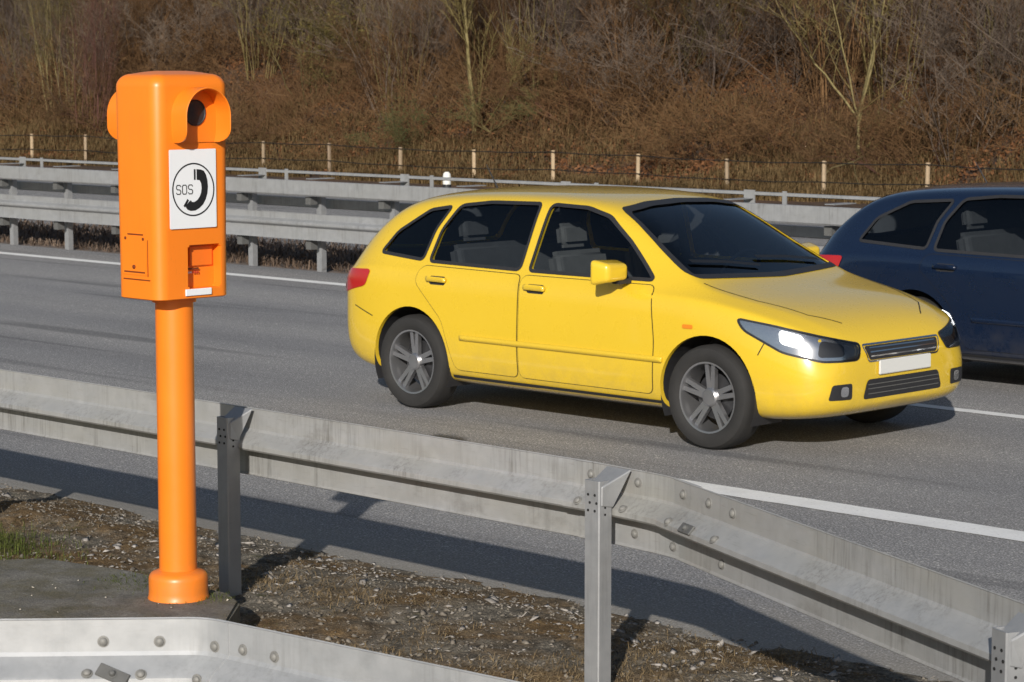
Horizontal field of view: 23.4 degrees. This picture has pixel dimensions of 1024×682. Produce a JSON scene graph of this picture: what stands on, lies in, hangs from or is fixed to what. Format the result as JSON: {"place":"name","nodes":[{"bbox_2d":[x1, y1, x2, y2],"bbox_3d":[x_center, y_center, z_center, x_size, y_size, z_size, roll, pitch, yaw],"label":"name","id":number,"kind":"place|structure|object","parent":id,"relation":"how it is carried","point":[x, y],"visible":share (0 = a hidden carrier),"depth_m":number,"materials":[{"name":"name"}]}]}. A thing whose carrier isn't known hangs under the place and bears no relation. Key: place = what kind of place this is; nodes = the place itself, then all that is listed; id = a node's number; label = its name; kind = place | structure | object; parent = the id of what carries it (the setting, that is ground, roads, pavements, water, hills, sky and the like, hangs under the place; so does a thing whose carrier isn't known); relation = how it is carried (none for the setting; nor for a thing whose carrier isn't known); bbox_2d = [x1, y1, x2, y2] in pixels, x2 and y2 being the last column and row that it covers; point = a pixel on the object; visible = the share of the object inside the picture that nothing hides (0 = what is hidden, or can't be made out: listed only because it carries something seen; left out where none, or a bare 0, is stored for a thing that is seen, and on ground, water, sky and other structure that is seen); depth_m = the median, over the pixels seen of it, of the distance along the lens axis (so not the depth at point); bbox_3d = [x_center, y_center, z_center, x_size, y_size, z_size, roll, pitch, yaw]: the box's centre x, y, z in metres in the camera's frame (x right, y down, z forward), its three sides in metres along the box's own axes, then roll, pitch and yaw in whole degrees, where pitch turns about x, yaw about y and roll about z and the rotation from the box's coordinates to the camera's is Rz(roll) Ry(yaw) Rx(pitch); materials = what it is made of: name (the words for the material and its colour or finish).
{"place":"outdoors","nodes":[
{"label":"outdoors","id":0,"kind":"place"},
{"bbox_2d":[0,231,359,273],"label":"median","id":1,"kind":"object","parent":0,"point":[228,262],"depth_m":29.86,"materials":[{"name":"soil"}]},
{"bbox_2d":[0,218,365,272],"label":"median weeds","id":2,"kind":"object","parent":1,"relation":"on","point":[271,253],"visible":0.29,"depth_m":30.59,"materials":[{"name":"plant"}]},
{"bbox_2d":[0,157,880,271],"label":"median barrier","id":3,"kind":"object","parent":1,"relation":"on","point":[317,231],"visible":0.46,"depth_m":27.53,"materials":[{"name":"metal"}]},
{"bbox_2d":[443,172,450,187],"bbox_3d":[-0.706,-1.269,26.882,0.093,1.135,0.093,6,9,44],"label":"marker post","id":4,"kind":"object","parent":1,"relation":"on","point":[446,184],"visible":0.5,"depth_m":26.79,"materials":[{"name":"white plastic"}]},
{"bbox_2d":[0,179,828,250],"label":"opposite road","id":5,"kind":"structure","parent":0,"point":[814,241],"depth_m":39.55,"materials":[{"name":"asphalt"}]},
{"bbox_2d":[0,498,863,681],"bbox_3d":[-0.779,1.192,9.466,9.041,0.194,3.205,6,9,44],"label":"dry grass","id":6,"kind":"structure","parent":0,"point":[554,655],"depth_m":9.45,"materials":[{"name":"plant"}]},
{"bbox_2d":[0,164,867,207],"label":"verge","id":7,"kind":"structure","parent":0,"point":[109,168],"depth_m":48.62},
{"bbox_2d":[0,77,1023,203],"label":"slope grass","id":8,"kind":"structure","parent":7,"relation":"on","point":[837,188],"depth_m":49.45,"materials":[{"name":"plant"}]},
{"bbox_2d":[0,134,1023,193],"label":"wire fence","id":9,"kind":"object","parent":7,"relation":"on","point":[638,173],"visible":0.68,"depth_m":46.65,"materials":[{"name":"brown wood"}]},
{"bbox_2d":[826,155,863,186],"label":"dead branch","id":10,"kind":"object","parent":7,"relation":"on","point":[845,164],"visible":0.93,"depth_m":42.22,"materials":[{"name":"wood"}]},
{"bbox_2d":[0,483,951,681],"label":"verge","id":11,"kind":"structure","parent":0,"point":[297,619],"depth_m":10.00,"materials":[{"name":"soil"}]},
{"bbox_2d":[0,558,239,622],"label":"concrete pad","id":12,"kind":"object","parent":11,"relation":"on","point":[70,595],"visible":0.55,"depth_m":9.58,"materials":[{"name":"concrete"}]},
{"bbox_2d":[107,71,230,603],"bbox_3d":[-1.302,-0.016,9.463,0.488,2.022,0.359,6,9,44],"label":"emergency phone","id":13,"kind":"object","parent":12,"relation":"on","point":[169,131],"visible":1,"depth_m":9.32,"materials":[{"name":"orange plastic"}]},
{"bbox_2d":[0,519,273,626],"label":"green grass","id":14,"kind":"structure","parent":11,"relation":"on","point":[11,540],"depth_m":11.27,"materials":[{"name":"plant"}]},
{"bbox_2d":[0,617,518,681],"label":"guard rail","id":15,"kind":"object","parent":11,"relation":"on","point":[169,649],"visible":1,"depth_m":6.33,"materials":[{"name":"metal"}]},
{"bbox_2d":[0,369,1023,681],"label":"guard rail","id":16,"kind":"object","parent":11,"relation":"on","point":[958,629],"visible":1,"depth_m":8.76,"materials":[{"name":"metal"}]},
{"bbox_2d":[0,243,1023,681],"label":"road","id":17,"kind":"structure","parent":0,"point":[274,345],"depth_m":14.58,"materials":[{"name":"asphalt"}]},
{"bbox_2d":[0,252,345,285],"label":"median line","id":18,"kind":"object","parent":17,"relation":"on","point":[236,274],"visible":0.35,"depth_m":27.12,"materials":[{"name":"paint"}]},
{"bbox_2d":[346,164,961,448],"bbox_3d":[0.852,-0.315,16.245,4.214,1.607,2.178,6,9,44],"label":"hatchback car","id":19,"kind":"object","parent":17,"relation":"on","point":[688,311],"visible":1,"depth_m":15.58,"materials":[{"name":"yellow paint"}]},
{"bbox_2d":[681,479,1023,541],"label":"edge line","id":20,"kind":"object","parent":17,"relation":"on","point":[1011,534],"visible":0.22,"depth_m":12.74,"materials":[{"name":"paint"}]},
{"bbox_2d":[820,162,1023,365],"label":"estate car","id":21,"kind":"object","parent":17,"relation":"on","point":[955,252],"visible":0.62,"depth_m":17.80,"materials":[{"name":"blue paint"}]},
{"bbox_2d":[910,403,1023,418],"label":"lane line","id":22,"kind":"object","parent":17,"relation":"on","point":[971,411],"visible":0.36,"depth_m":16.48,"materials":[{"name":"paint"}]},
{"bbox_2d":[0,0,1023,195],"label":"hillside","id":23,"kind":"structure","parent":0,"point":[995,159],"depth_m":50.64,"materials":[{"name":"plant"}]},
{"bbox_2d":[0,0,27,57],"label":"bare sapling","id":24,"kind":"object","parent":23,"relation":"on","point":[11,23],"visible":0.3,"depth_m":69.64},
{"bbox_2d":[0,0,39,42],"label":"bare shrub","id":25,"kind":"object","parent":23,"relation":"on","point":[12,12],"visible":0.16,"depth_m":69.21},
{"bbox_2d":[0,0,57,55],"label":"bare shrub","id":26,"kind":"object","parent":23,"relation":"on","point":[22,17],"visible":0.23,"depth_m":68.62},
{"bbox_2d":[0,0,73,107],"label":"bare sapling","id":27,"kind":"object","parent":23,"relation":"on","point":[21,27],"visible":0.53,"depth_m":65.65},
{"bbox_2d":[0,1,74,110],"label":"bare shrub","id":28,"kind":"object","parent":23,"relation":"on","point":[19,55],"visible":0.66,"depth_m":65.31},
{"bbox_2d":[0,0,90,50],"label":"bare shrub","id":29,"kind":"object","parent":23,"relation":"on","point":[34,14],"visible":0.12,"depth_m":69.42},
{"bbox_2d":[0,56,93,105],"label":"bramble","id":30,"kind":"object","parent":23,"relation":"on","point":[5,94],"visible":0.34,"depth_m":65.54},
{"bbox_2d":[12,0,108,114],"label":"olive sapling","id":31,"kind":"object","parent":23,"relation":"on","point":[47,30],"visible":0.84,"depth_m":63.25,"materials":[{"name":"brown plant"}]},
{"bbox_2d":[18,6,139,108],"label":"bare shrub","id":32,"kind":"object","parent":23,"relation":"on","point":[35,32],"visible":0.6,"depth_m":62.82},
{"bbox_2d":[50,0,124,127],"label":"red shrub","id":33,"kind":"object","parent":23,"relation":"on","point":[91,4],"visible":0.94,"depth_m":61.03,"materials":[{"name":"plant"}]},
{"bbox_2d":[6,60,168,134],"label":"bramble","id":34,"kind":"object","parent":23,"relation":"on","point":[62,112],"visible":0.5,"depth_m":61.14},
{"bbox_2d":[25,0,179,98],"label":"bare shrub","id":35,"kind":"object","parent":23,"relation":"on","point":[58,37],"visible":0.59,"depth_m":62.89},
{"bbox_2d":[17,0,187,75],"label":"bare shrub","id":36,"kind":"object","parent":23,"relation":"on","point":[122,25],"visible":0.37,"depth_m":63.88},
{"bbox_2d":[27,0,192,78],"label":"bare shrub","id":37,"kind":"object","parent":23,"relation":"on","point":[122,18],"visible":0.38,"depth_m":64.85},
{"bbox_2d":[87,0,193,73],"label":"bare sapling","id":38,"kind":"object","parent":23,"relation":"on","point":[136,20],"visible":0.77,"depth_m":63.26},
{"bbox_2d":[63,0,234,74],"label":"bare shrub","id":39,"kind":"object","parent":23,"relation":"on","point":[161,37],"visible":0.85,"depth_m":61.92,"materials":[{"name":"plant"}]},
{"bbox_2d":[90,0,214,60],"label":"bare shrub","id":40,"kind":"object","parent":23,"relation":"on","point":[146,18],"visible":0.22,"depth_m":65.39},
{"bbox_2d":[89,19,251,92],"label":"bramble","id":41,"kind":"object","parent":23,"relation":"on","point":[182,62],"visible":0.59,"depth_m":61.97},
{"bbox_2d":[145,0,197,49],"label":"bare sapling","id":42,"kind":"object","parent":23,"relation":"on","point":[172,18],"visible":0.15,"depth_m":65.75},
{"bbox_2d":[142,0,227,47],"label":"bare shrub","id":43,"kind":"object","parent":23,"relation":"on","point":[183,16],"visible":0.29,"depth_m":65.05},
{"bbox_2d":[175,0,237,61],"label":"bare sapling","id":44,"kind":"object","parent":23,"relation":"on","point":[185,5],"visible":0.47,"depth_m":63.97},
{"bbox_2d":[157,0,291,62],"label":"bare shrub","id":45,"kind":"object","parent":23,"relation":"on","point":[209,27],"visible":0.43,"depth_m":63.60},
{"bbox_2d":[218,0,291,81],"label":"bare sapling","id":46,"kind":"object","parent":23,"relation":"on","point":[246,48],"visible":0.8,"depth_m":60.95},
{"bbox_2d":[212,0,324,58],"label":"bare shrub","id":47,"kind":"object","parent":23,"relation":"on","point":[219,15],"visible":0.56,"depth_m":61.94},
{"bbox_2d":[226,91,318,154],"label":"bramble","id":48,"kind":"object","parent":23,"relation":"on","point":[251,128],"visible":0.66,"depth_m":55.57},
{"bbox_2d":[226,81,318,153],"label":"bramble","id":49,"kind":"object","parent":23,"relation":"on","point":[237,120],"visible":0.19,"depth_m":55.77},
{"bbox_2d":[242,0,330,38],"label":"bare shrub","id":50,"kind":"object","parent":23,"relation":"on","point":[282,14],"visible":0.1,"depth_m":63.23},
{"bbox_2d":[232,0,353,40],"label":"bare shrub","id":51,"kind":"object","parent":23,"relation":"on","point":[278,14],"visible":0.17,"depth_m":63.45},
{"bbox_2d":[228,0,362,72],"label":"bare shrub","id":52,"kind":"object","parent":23,"relation":"on","point":[291,56],"visible":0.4,"depth_m":61.06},
{"bbox_2d":[278,0,352,81],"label":"bare sapling","id":53,"kind":"object","parent":23,"relation":"on","point":[309,28],"visible":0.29,"depth_m":60.64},
{"bbox_2d":[207,0,438,109],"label":"leafy shrub","id":54,"kind":"object","parent":23,"relation":"on","point":[322,31],"visible":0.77,"depth_m":57.55,"materials":[{"name":"brown plant"}]},
{"bbox_2d":[267,0,390,52],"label":"bare shrub","id":55,"kind":"object","parent":23,"relation":"on","point":[309,13],"visible":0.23,"depth_m":61.13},
{"bbox_2d":[304,0,375,77],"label":"bare sapling","id":56,"kind":"object","parent":23,"relation":"on","point":[342,27],"visible":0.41,"depth_m":59.66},
{"bbox_2d":[352,0,370,57],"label":"bare tree","id":57,"kind":"object","parent":23,"relation":"on","point":[359,18],"visible":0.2,"depth_m":60.08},
{"bbox_2d":[280,85,470,161],"bbox_3d":[-2.884,-4.636,53.517,4.168,1.882,3.637,6,9,41],"label":"bramble","id":58,"kind":"object","parent":23,"relation":"on","point":[341,142],"visible":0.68,"depth_m":53.07,"materials":[{"name":"plant"}]},
{"bbox_2d":[331,84,440,159],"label":"leafy shrub","id":59,"kind":"object","parent":23,"relation":"on","point":[402,136],"visible":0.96,"depth_m":51.83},
{"bbox_2d":[307,24,470,103],"bbox_3d":[-2.867,-6.362,57.298,3.822,2.104,4.254,-2,7,-21],"label":"bramble","id":60,"kind":"object","parent":23,"relation":"on","point":[341,64],"visible":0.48,"depth_m":56.57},
{"bbox_2d":[281,0,506,98],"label":"bare shrub","id":61,"kind":"object","parent":23,"relation":"on","point":[437,38],"visible":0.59,"depth_m":55.80,"materials":[{"name":"plant"}]},
{"bbox_2d":[339,0,457,117],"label":"bare sapling","id":62,"kind":"object","parent":23,"relation":"on","point":[388,22],"visible":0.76,"depth_m":55.41,"materials":[{"name":"plant"}]},
{"bbox_2d":[304,0,508,129],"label":"bare shrub","id":63,"kind":"object","parent":23,"relation":"on","point":[372,65],"visible":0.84,"depth_m":55.33,"materials":[{"name":"plant"}]},
{"bbox_2d":[423,0,474,43],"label":"bare sapling","id":64,"kind":"object","parent":23,"relation":"on","point":[443,18],"visible":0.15,"depth_m":58.06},
{"bbox_2d":[363,0,538,105],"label":"bare shrub","id":65,"kind":"object","parent":23,"relation":"on","point":[435,39],"visible":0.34,"depth_m":55.70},
{"bbox_2d":[435,0,474,78],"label":"bare tree","id":66,"kind":"object","parent":23,"relation":"on","point":[458,25],"visible":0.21,"depth_m":56.62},
{"bbox_2d":[395,0,564,70],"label":"bare shrub","id":67,"kind":"object","parent":23,"relation":"on","point":[480,21],"visible":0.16,"depth_m":56.26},
{"bbox_2d":[426,0,540,114],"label":"bare sapling","id":68,"kind":"object","parent":23,"relation":"on","point":[495,16],"visible":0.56,"depth_m":53.98,"materials":[{"name":"plant"}]},
{"bbox_2d":[431,79,544,131],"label":"bramble","id":69,"kind":"object","parent":23,"relation":"on","point":[510,116],"visible":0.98,"depth_m":50.87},
{"bbox_2d":[430,8,552,121],"bbox_3d":[-0.645,-5.832,53.545,2.741,2.663,3.485,-3,7,-24],"label":"bare shrub","id":70,"kind":"object","parent":23,"relation":"on","point":[450,73],"visible":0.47,"depth_m":53.23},
{"bbox_2d":[438,0,548,134],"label":"bare tree","id":71,"kind":"object","parent":23,"relation":"on","point":[464,19],"visible":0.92,"depth_m":51.63,"materials":[{"name":"brown plant"}]},
{"bbox_2d":[0,0,1023,176],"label":"undergrowth","id":72,"kind":"object","parent":23,"relation":"on","point":[348,87],"visible":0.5,"depth_m":52.20,"materials":[{"name":"plant"}]},
{"bbox_2d":[474,1,558,45],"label":"bare shrub","id":73,"kind":"object","parent":23,"relation":"on","point":[534,26],"visible":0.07,"depth_m":56.56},
{"bbox_2d":[492,0,573,79],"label":"bare sapling","id":74,"kind":"object","parent":23,"relation":"on","point":[529,27],"visible":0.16,"depth_m":55.02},
{"bbox_2d":[478,0,604,109],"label":"bare sapling","id":75,"kind":"object","parent":23,"relation":"on","point":[526,13],"visible":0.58,"depth_m":52.84,"materials":[{"name":"plant"}]},
{"bbox_2d":[513,0,613,47],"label":"bare shrub","id":76,"kind":"object","parent":23,"relation":"on","point":[552,11],"visible":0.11,"depth_m":55.75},
{"bbox_2d":[498,0,637,95],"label":"bare shrub","id":77,"kind":"object","parent":23,"relation":"on","point":[570,20],"visible":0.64,"depth_m":52.26,"materials":[{"name":"plant"}]},
{"bbox_2d":[475,39,664,141],"bbox_3d":[1.165,-5.121,51.289,4.115,2.265,4.580,1,6,5],"label":"bramble","id":78,"kind":"object","parent":23,"relation":"on","point":[534,76],"visible":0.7,"depth_m":50.58,"materials":[{"name":"plant"}]},
{"bbox_2d":[479,17,684,105],"bbox_3d":[1.511,-5.782,51.828,4.507,2.035,3.932,0,6,4],"label":"bramble","id":79,"kind":"object","parent":23,"relation":"on","point":[547,72],"visible":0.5,"depth_m":51.55,"materials":[{"name":"plant"}]},
{"bbox_2d":[517,0,646,72],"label":"bare shrub","id":80,"kind":"object","parent":23,"relation":"on","point":[565,21],"visible":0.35,"depth_m":53.70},
{"bbox_2d":[561,1,609,65],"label":"bare tree","id":81,"kind":"object","parent":23,"relation":"on","point":[567,20],"visible":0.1,"depth_m":54.97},
{"bbox_2d":[502,0,671,77],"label":"bare shrub","id":82,"kind":"object","parent":23,"relation":"on","point":[578,18],"visible":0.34,"depth_m":53.51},
{"bbox_2d":[569,0,685,60],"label":"bare shrub","id":83,"kind":"object","parent":23,"relation":"on","point":[639,19],"visible":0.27,"depth_m":53.43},
{"bbox_2d":[508,0,751,137],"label":"bare shrub","id":84,"kind":"object","parent":23,"relation":"on","point":[619,57],"visible":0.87,"depth_m":49.90,"materials":[{"name":"plant"}]},
{"bbox_2d":[572,0,708,121],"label":"bare sapling","id":85,"kind":"object","parent":23,"relation":"on","point":[653,31],"visible":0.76,"depth_m":50.65,"materials":[{"name":"plant"}]},
{"bbox_2d":[572,70,814,170],"bbox_3d":[3.712,-4.108,46.937,4.171,2.159,4.780,2,7,19],"label":"bramble","id":86,"kind":"object","parent":23,"relation":"on","point":[671,144],"visible":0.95,"depth_m":46.37,"materials":[{"name":"plant"}]},
{"bbox_2d":[592,0,810,105],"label":"bare shrub","id":87,"kind":"object","parent":23,"relation":"on","point":[711,26],"visible":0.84,"depth_m":49.76,"materials":[{"name":"plant"}]},
{"bbox_2d":[628,0,775,73],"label":"leafy shrub","id":88,"kind":"object","parent":23,"relation":"on","point":[699,32],"visible":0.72,"depth_m":50.30,"materials":[{"name":"brown plant"}]},
{"bbox_2d":[690,0,746,60],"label":"bare sapling","id":89,"kind":"object","parent":23,"relation":"on","point":[716,30],"visible":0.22,"depth_m":51.56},
{"bbox_2d":[667,0,798,54],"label":"bare shrub","id":90,"kind":"object","parent":23,"relation":"on","point":[752,24],"visible":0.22,"depth_m":51.56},
{"bbox_2d":[687,0,843,67],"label":"bare shrub","id":91,"kind":"object","parent":23,"relation":"on","point":[736,8],"visible":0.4,"depth_m":50.87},
{"bbox_2d":[666,0,879,93],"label":"bare shrub","id":92,"kind":"object","parent":23,"relation":"on","point":[782,54],"visible":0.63,"depth_m":48.94,"materials":[{"name":"plant"}]},
{"bbox_2d":[716,84,874,149],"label":"bramble","id":93,"kind":"object","parent":23,"relation":"on","point":[780,113],"visible":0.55,"depth_m":47.43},
{"bbox_2d":[770,0,898,117],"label":"bare sapling","id":94,"kind":"object","parent":23,"relation":"on","point":[833,53],"visible":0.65,"depth_m":47.84,"materials":[{"name":"plant"}]},
{"bbox_2d":[754,0,928,160],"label":"forked tree","id":95,"kind":"object","parent":23,"relation":"on","point":[872,57],"visible":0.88,"depth_m":45.57,"materials":[{"name":"brown plant"}]},
{"bbox_2d":[750,0,932,77],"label":"bare shrub","id":96,"kind":"object","parent":23,"relation":"on","point":[811,30],"visible":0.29,"depth_m":49.38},
{"bbox_2d":[747,0,948,112],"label":"bare shrub","id":97,"kind":"object","parent":23,"relation":"on","point":[859,47],"visible":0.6,"depth_m":47.74,"materials":[{"name":"plant"}]},
{"bbox_2d":[820,0,947,68],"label":"bare shrub","id":98,"kind":"object","parent":23,"relation":"on","point":[888,23],"visible":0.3,"depth_m":48.85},
{"bbox_2d":[839,0,936,111],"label":"bare sapling","id":99,"kind":"object","parent":23,"relation":"on","point":[865,65],"visible":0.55,"depth_m":47.82,"materials":[{"name":"plant"}]},
{"bbox_2d":[782,84,1014,179],"bbox_3d":[7.110,-3.423,44.228,4.287,2.359,4.771,-1,7,-12],"label":"bramble","id":100,"kind":"object","parent":23,"relation":"on","point":[834,134],"visible":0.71,"depth_m":44.35,"materials":[{"name":"plant"}]},
{"bbox_2d":[800,73,1017,170],"bbox_3d":[7.366,-3.891,44.593,4.189,1.892,3.655,4,8,32],"label":"bramble","id":101,"kind":"object","parent":23,"relation":"on","point":[881,130],"visible":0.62,"depth_m":44.36,"materials":[{"name":"plant"}]},
{"bbox_2d":[881,0,947,41],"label":"bare shrub","id":102,"kind":"object","parent":23,"relation":"on","point":[907,16],"visible":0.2,"depth_m":49.68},
{"bbox_2d":[843,0,1023,169],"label":"bare shrub","id":103,"kind":"object","parent":23,"relation":"on","point":[935,69],"visible":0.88,"depth_m":43.36,"materials":[{"name":"plant"}]},
{"bbox_2d":[928,0,997,31],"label":"bare shrub","id":104,"kind":"object","parent":23,"relation":"on","point":[965,11],"visible":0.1,"depth_m":48.67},
{"bbox_2d":[913,0,1023,138],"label":"bare shrub","id":105,"kind":"object","parent":23,"relation":"on","point":[947,48],"visible":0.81,"depth_m":43.93,"materials":[{"name":"plant"}]},
{"bbox_2d":[916,0,1023,103],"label":"bare shrub","id":106,"kind":"object","parent":23,"relation":"on","point":[950,22],"visible":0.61,"depth_m":44.23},
{"bbox_2d":[921,0,1023,124],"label":"bare sapling","id":107,"kind":"object","parent":23,"relation":"on","point":[963,12],"visible":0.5,"depth_m":44.90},
{"bbox_2d":[932,0,1023,83],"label":"bare shrub","id":108,"kind":"object","parent":23,"relation":"on","point":[995,6],"visible":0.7,"depth_m":42.83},
{"bbox_2d":[935,0,1023,116],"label":"bare sapling","id":109,"kind":"object","parent":23,"relation":"on","point":[992,20],"visible":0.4,"depth_m":45.07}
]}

